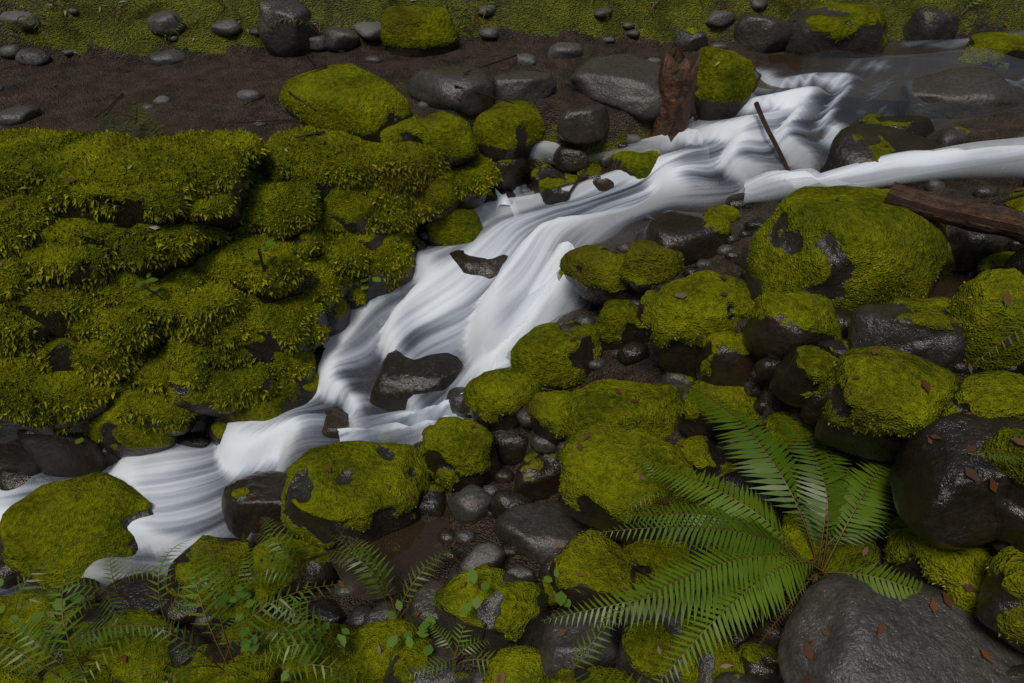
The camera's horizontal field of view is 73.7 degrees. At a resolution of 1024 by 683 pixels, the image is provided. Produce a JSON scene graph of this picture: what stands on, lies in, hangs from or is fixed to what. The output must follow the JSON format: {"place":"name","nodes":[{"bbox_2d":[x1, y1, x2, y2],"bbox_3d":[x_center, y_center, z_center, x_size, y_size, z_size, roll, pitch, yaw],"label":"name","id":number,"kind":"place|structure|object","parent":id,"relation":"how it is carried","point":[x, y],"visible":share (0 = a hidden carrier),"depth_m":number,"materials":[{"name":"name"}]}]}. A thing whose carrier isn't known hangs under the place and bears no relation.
{"place":"outdoors","nodes":[
{"label":"outdoors","id":0,"kind":"place"},
{"bbox_2d":[0,0,1023,682],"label":"ground","id":1,"kind":"structure","parent":0,"point":[206,80],"depth_m":3.02,"materials":[{"name":"brown soil"}]},
{"bbox_2d":[102,93,123,113],"bbox_3d":[-1.652,-0.985,2.821,0.009,0.010,0.197,0,42,0],"label":"twig","id":2,"kind":"object","parent":1,"relation":"on","point":[117,98],"visible":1,"depth_m":2.83,"materials":[{"name":"brown wood"}]},
{"bbox_2d":[0,126,500,436],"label":"mossy bank","id":3,"kind":"structure","parent":1,"relation":"on","point":[129,215],"depth_m":2.42,"materials":[{"name":"green plant"}]},
{"bbox_2d":[141,284,162,298],"bbox_3d":[-1.251,-0.177,2.360,0.102,0.041,0.008,20,46,21],"label":"twig","id":4,"kind":"object","parent":3,"relation":"on","point":[144,286],"visible":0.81,"depth_m":2.36,"materials":[{"name":"brown wood"}]},
{"bbox_2d":[0,124,502,436],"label":"moss tufts","id":5,"kind":"object","parent":3,"relation":"on","point":[33,281],"visible":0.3,"depth_m":2.43,"materials":[{"name":"green plant"}]},
{"bbox_2d":[257,249,265,272],"bbox_3d":[-0.879,-0.248,2.432,0.014,0.188,0.020,0,42,0],"label":"stick","id":6,"kind":"object","parent":3,"relation":"on","point":[261,260],"visible":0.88,"depth_m":2.40,"materials":[{"name":"brown wood"}]},
{"bbox_2d":[295,131,325,137],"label":"twig","id":7,"kind":"object","parent":3,"relation":"on","point":[321,132],"visible":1,"depth_m":2.55,"materials":[{"name":"brown wood"}]},
{"bbox_2d":[243,94,264,105],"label":"twig","id":8,"kind":"object","parent":1,"relation":"on","point":[259,97],"visible":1,"depth_m":2.79,"materials":[{"name":"brown wood"}]},
{"bbox_2d":[226,119,291,123],"bbox_3d":[-0.980,-0.853,2.649,0.246,0.014,0.006,-9,43,-9],"label":"twig","id":9,"kind":"object","parent":1,"relation":"on","point":[262,121],"visible":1,"depth_m":2.65,"materials":[{"name":"brown wood"}]},
{"bbox_2d":[0,240,581,682],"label":"herb leaves","id":10,"kind":"object","parent":1,"relation":"on","point":[252,644],"visible":0.79,"depth_m":1.74,"materials":[{"name":"green plant"}]},
{"bbox_2d":[306,53,334,82],"bbox_3d":[-0.821,-1.168,2.906,0.009,0.152,0.789,-15,44,-16],"label":"twig","id":11,"kind":"object","parent":1,"relation":"on","point":[307,54],"visible":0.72,"depth_m":3.06,"materials":[{"name":"brown wood"}]},
{"bbox_2d":[325,508,450,599],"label":"water pool","id":12,"kind":"structure","parent":1,"relation":"on","point":[408,549],"depth_m":2.05,"materials":[{"name":"brown"}]},
{"bbox_2d":[0,73,849,559],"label":"water stream","id":13,"kind":"structure","parent":1,"relation":"on","point":[166,485],"depth_m":2.69,"materials":[{"name":"liquid"}]},
{"bbox_2d":[744,145,1023,192],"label":"flowing water","id":14,"kind":"structure","parent":13,"relation":"on","point":[904,161],"depth_m":2.39,"materials":[{"name":"liquid"}]},
{"bbox_2d":[338,241,573,441],"bbox_3d":[-0.123,0.049,2.545,1.166,0.501,0.428,-23,47,-24],"label":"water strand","id":15,"kind":"object","parent":1,"relation":"on","point":[537,303],"visible":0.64,"depth_m":2.55,"materials":[{"name":"liquid"}]},
{"bbox_2d":[479,623,486,649],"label":"twig","id":16,"kind":"object","parent":1,"relation":"on","point":[484,629],"visible":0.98,"depth_m":1.64,"materials":[{"name":"brown wood"}]},
{"bbox_2d":[0,0,1023,682],"bbox_3d":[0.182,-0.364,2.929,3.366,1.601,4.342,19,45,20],"label":"rocks","id":17,"kind":"object","parent":1,"relation":"on","point":[944,504],"visible":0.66,"depth_m":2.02,"materials":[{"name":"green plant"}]},
{"bbox_2d":[288,91,315,110],"bbox_3d":[-0.803,-0.919,2.608,0.143,0.045,0.007,25,48,25],"label":"twig","id":18,"kind":"object","parent":17,"relation":"on","point":[289,92],"visible":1,"depth_m":2.61,"materials":[{"name":"brown wood"}]},
{"bbox_2d":[298,64,326,73],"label":"twig","id":19,"kind":"object","parent":17,"relation":"on","point":[321,66],"visible":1,"depth_m":2.68,"materials":[{"name":"brown wood"}]},
{"bbox_2d":[300,550,334,560],"bbox_3d":[-0.562,0.639,2.053,0.146,0.025,0.009,-18,45,-19],"label":"twig","id":20,"kind":"object","parent":17,"relation":"on","point":[316,556],"visible":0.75,"depth_m":2.04,"materials":[{"name":"brown wood"}]},
{"bbox_2d":[450,547,461,570],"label":"twig","id":21,"kind":"object","parent":17,"relation":"on","point":[453,553],"visible":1,"depth_m":1.82,"materials":[{"name":"brown wood"}]},
{"bbox_2d":[454,85,513,103],"bbox_3d":[-0.111,-1.000,2.765,0.242,0.088,0.008,-4,42,-4],"label":"twig","id":22,"kind":"object","parent":17,"relation":"on","point":[456,86],"visible":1,"depth_m":2.77,"materials":[{"name":"brown wood"}]},
{"bbox_2d":[462,54,516,73],"bbox_3d":[-0.090,-1.196,2.941,0.009,0.090,0.492,18,45,19],"label":"twig","id":23,"kind":"object","parent":17,"relation":"on","point":[512,56],"visible":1,"depth_m":2.97,"materials":[{"name":"brown wood"}]},
{"bbox_2d":[565,167,587,198],"bbox_3d":[0.266,-0.655,2.826,0.108,0.121,0.014,-23,47,-23],"label":"stick","id":24,"kind":"object","parent":17,"relation":"on","point":[584,171],"visible":1,"depth_m":2.82,"materials":[{"name":"brown wood"}]},
{"bbox_2d":[631,568,634,602],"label":"twig","id":25,"kind":"object","parent":17,"relation":"on","point":[633,576],"visible":0.54,"depth_m":1.67,"materials":[{"name":"brown wood"}]},
{"bbox_2d":[883,182,1023,243],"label":"log","id":26,"kind":"object","parent":17,"relation":"on","point":[994,219],"visible":0.93,"depth_m":1.79,"materials":[{"name":"brown wood"}]},
{"bbox_2d":[993,194,1023,204],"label":"stick","id":27,"kind":"object","parent":26,"relation":"on","point":[995,202],"visible":0.98,"depth_m":1.87,"materials":[{"name":"brown wood"}]},
{"bbox_2d":[0,0,1023,682],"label":"fallen leaves","id":28,"kind":"object","parent":1,"relation":"on","point":[808,650],"visible":0.91,"depth_m":1.54,"materials":[{"name":"brown plant"}]},
{"bbox_2d":[0,0,1023,682],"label":"fern","id":29,"kind":"object","parent":1,"relation":"on","point":[844,498],"depth_m":1.52,"materials":[{"name":"green plant"}]},
{"bbox_2d":[1,4,1023,681],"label":"rock moss tufts","id":30,"kind":"object","parent":1,"relation":"on","point":[643,326],"visible":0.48,"depth_m":2.02,"materials":[{"name":"green plant"}]},
{"bbox_2d":[495,128,702,216],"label":"flowing water","id":31,"kind":"structure","parent":1,"relation":"on","point":[688,136],"depth_m":2.89,"materials":[{"name":"liquid"}]},
{"bbox_2d":[650,41,700,160],"bbox_3d":[0.673,-0.983,2.883,0.190,0.508,0.213,0,42,0],"label":"tree stump","id":32,"kind":"object","parent":1,"relation":"on","point":[677,76],"visible":0.69,"depth_m":2.81,"materials":[{"name":"brown wood"}]},
{"bbox_2d":[723,173,758,177],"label":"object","id":33,"kind":"object","parent":1,"relation":"on","point":[727,175],"visible":0.44,"depth_m":2.77,"materials":[{"name":"liquid"}]},
{"bbox_2d":[754,102,790,170],"bbox_3d":[1.063,-0.836,2.792,0.026,0.145,0.382,-7,42,-7],"label":"stick","id":34,"kind":"object","parent":1,"relation":"on","point":[769,132],"visible":0.84,"depth_m":2.79,"materials":[{"name":"brown wood"}]},
{"bbox_2d":[755,42,1023,105],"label":"stream water","id":35,"kind":"structure","parent":1,"relation":"on","point":[888,72],"depth_m":3.28,"materials":[{"name":"grey liquid"}]},
{"bbox_2d":[928,273,972,297],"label":"water pool","id":36,"kind":"structure","parent":1,"relation":"on","point":[950,283],"depth_m":1.98,"materials":[{"name":"brown liquid"}]},
{"bbox_2d":[758,584,807,644],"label":"dead fern fronds","id":37,"kind":"object","parent":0,"point":[785,611],"visible":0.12,"depth_m":1.46,"materials":[{"name":"brown plant"}]}
]}

